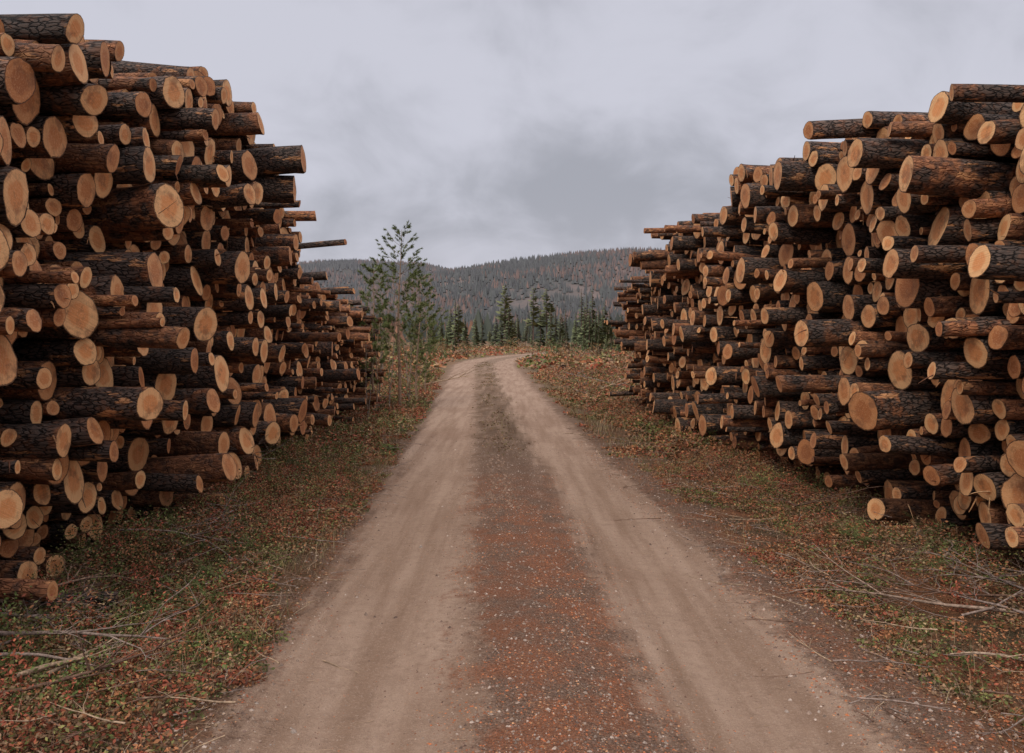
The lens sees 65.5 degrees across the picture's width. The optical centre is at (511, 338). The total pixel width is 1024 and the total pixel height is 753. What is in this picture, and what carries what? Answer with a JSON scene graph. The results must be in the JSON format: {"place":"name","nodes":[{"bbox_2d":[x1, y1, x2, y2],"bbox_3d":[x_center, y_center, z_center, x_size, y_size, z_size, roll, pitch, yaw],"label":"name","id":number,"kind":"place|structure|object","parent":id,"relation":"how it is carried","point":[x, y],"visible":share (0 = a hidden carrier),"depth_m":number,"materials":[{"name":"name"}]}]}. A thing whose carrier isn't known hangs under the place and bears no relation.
{"place":"outdoors","nodes":[
{"label":"outdoors","id":0,"kind":"place"},
{"bbox_2d":[311,264,432,294],"bbox_3d":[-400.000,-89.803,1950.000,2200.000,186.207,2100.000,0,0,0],"label":"hill","id":1,"kind":"structure","parent":0,"point":[348,270],"depth_m":1737.77,"materials":[{"name":"green plant"}]},
{"bbox_2d":[296,246,661,342],"bbox_3d":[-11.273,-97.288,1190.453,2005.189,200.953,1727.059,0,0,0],"label":"distant forest","id":2,"kind":"object","parent":1,"relation":"on","point":[529,268],"visible":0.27,"depth_m":1272.84,"materials":[{"name":"green plant"}]},
{"bbox_2d":[368,322,387,410],"bbox_3d":[-3.075,0.749,18.320,0.496,2.330,0.592,0,0,-34],"label":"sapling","id":3,"kind":"object","parent":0,"point":[381,360],"visible":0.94,"depth_m":18.29,"materials":[{"name":"green plant"}]},
{"bbox_2d":[371,256,647,319],"bbox_3d":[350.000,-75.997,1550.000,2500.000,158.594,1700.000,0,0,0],"label":"hill","id":4,"kind":"structure","parent":0,"point":[521,302],"depth_m":1226.50,"materials":[{"name":"green plant"}]},
{"bbox_2d":[0,341,1023,752],"bbox_3d":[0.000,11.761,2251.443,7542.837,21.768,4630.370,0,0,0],"label":"ground","id":5,"kind":"structure","parent":0,"point":[930,609],"depth_m":5.87,"materials":[{"name":"brown soil"}]},
{"bbox_2d":[0,13,387,600],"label":"log pile","id":6,"kind":"object","parent":5,"relation":"on","point":[167,305],"visible":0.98,"depth_m":6.71,"materials":[{"name":"brown wood"}]},
{"bbox_2d":[0,351,632,611],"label":"tree stumps","id":7,"kind":"object","parent":5,"relation":"on","point":[105,594],"visible":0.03,"depth_m":5.38,"materials":[{"name":"brown wood"}]},
{"bbox_2d":[360,332,379,416],"bbox_3d":[-3.211,0.777,17.609,0.532,2.007,0.654,0,0,-37],"label":"birch sapling","id":8,"kind":"object","parent":5,"relation":"on","point":[363,382],"visible":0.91,"depth_m":17.61,"materials":[{"name":"green plant"}]},
{"bbox_2d":[343,263,398,410],"bbox_3d":[-3.257,0.045,18.915,1.158,3.757,1.107,0,0,20],"label":"pine tree","id":9,"kind":"object","parent":5,"relation":"on","point":[379,307],"visible":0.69,"depth_m":18.98,"materials":[{"name":"green plant"}]},
{"bbox_2d":[375,301,387,385],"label":"birch sapling","id":10,"kind":"object","parent":5,"relation":"on","point":[382,345],"visible":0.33,"depth_m":27.03,"materials":[{"name":"green plant"}]},
{"bbox_2d":[373,319,395,386],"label":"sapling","id":11,"kind":"object","parent":5,"relation":"on","point":[385,378],"visible":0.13,"depth_m":28.03,"materials":[{"name":"green plant"}]},
{"bbox_2d":[375,295,394,405],"bbox_3d":[-3.315,0.343,20.621,0.736,3.015,0.584,0,0,22],"label":"birch sapling","id":12,"kind":"object","parent":5,"relation":"on","point":[381,356],"visible":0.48,"depth_m":20.61,"materials":[{"name":"green plant"}]},
{"bbox_2d":[378,309,404,410],"bbox_3d":[-2.981,0.594,19.409,0.645,2.630,0.766,0,0,-23],"label":"birch sapling","id":13,"kind":"object","parent":5,"relation":"on","point":[389,387],"visible":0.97,"depth_m":19.38,"materials":[{"name":"green plant"}]},
{"bbox_2d":[359,219,430,405],"bbox_3d":[-2.850,-0.555,20.051,1.992,4.832,1.734,0,0,22],"label":"pine tree","id":14,"kind":"object","parent":5,"relation":"on","point":[411,276],"visible":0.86,"depth_m":19.96,"materials":[{"name":"green plant"}]},
{"bbox_2d":[397,305,416,382],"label":"birch sapling","id":15,"kind":"object","parent":5,"relation":"on","point":[407,348],"visible":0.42,"depth_m":30.00,"materials":[{"name":"green plant"}]},
{"bbox_2d":[400,331,419,401],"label":"birch sapling","id":16,"kind":"object","parent":5,"relation":"on","point":[405,385],"visible":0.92,"depth_m":21.18,"materials":[{"name":"green plant"}]},
{"bbox_2d":[395,272,448,398],"bbox_3d":[-2.517,-0.044,22.494,1.615,3.761,1.332,0,0,-23],"label":"pine tree","id":17,"kind":"object","parent":5,"relation":"on","point":[426,303],"visible":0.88,"depth_m":22.48,"materials":[{"name":"green plant"}]},
{"bbox_2d":[408,301,442,390],"bbox_3d":[-2.751,0.297,25.439,1.122,3.075,1.149,0,0,28],"label":"pine tree","id":18,"kind":"object","parent":5,"relation":"on","point":[426,353],"visible":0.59,"depth_m":25.46,"materials":[{"name":"green plant"}]},
{"bbox_2d":[374,285,622,354],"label":"conifer stand","id":19,"kind":"object","parent":5,"relation":"on","point":[589,333],"visible":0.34,"depth_m":149.28,"materials":[{"name":"green plant"}]},
{"bbox_2d":[0,335,1023,752],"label":"undergrowth","id":20,"kind":"object","parent":5,"relation":"on","point":[276,499],"visible":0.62,"depth_m":6.38,"materials":[{"name":"brown plant"}]},
{"bbox_2d":[0,346,1023,752],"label":"fallen branches","id":21,"kind":"object","parent":5,"relation":"on","point":[252,544],"visible":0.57,"depth_m":5.38,"materials":[{"name":"brown wood"}]},
{"bbox_2d":[604,84,1023,556],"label":"log pile","id":22,"kind":"object","parent":5,"relation":"on","point":[851,305],"visible":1,"depth_m":7.80,"materials":[{"name":"brown wood"}]},
{"bbox_2d":[0,0,1023,269],"label":"sky","id":23,"kind":"structure","parent":0,"point":[499,129],"materials":[{"name":"grey"}]},
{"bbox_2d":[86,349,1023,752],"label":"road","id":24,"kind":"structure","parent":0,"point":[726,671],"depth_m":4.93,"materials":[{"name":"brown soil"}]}
]}

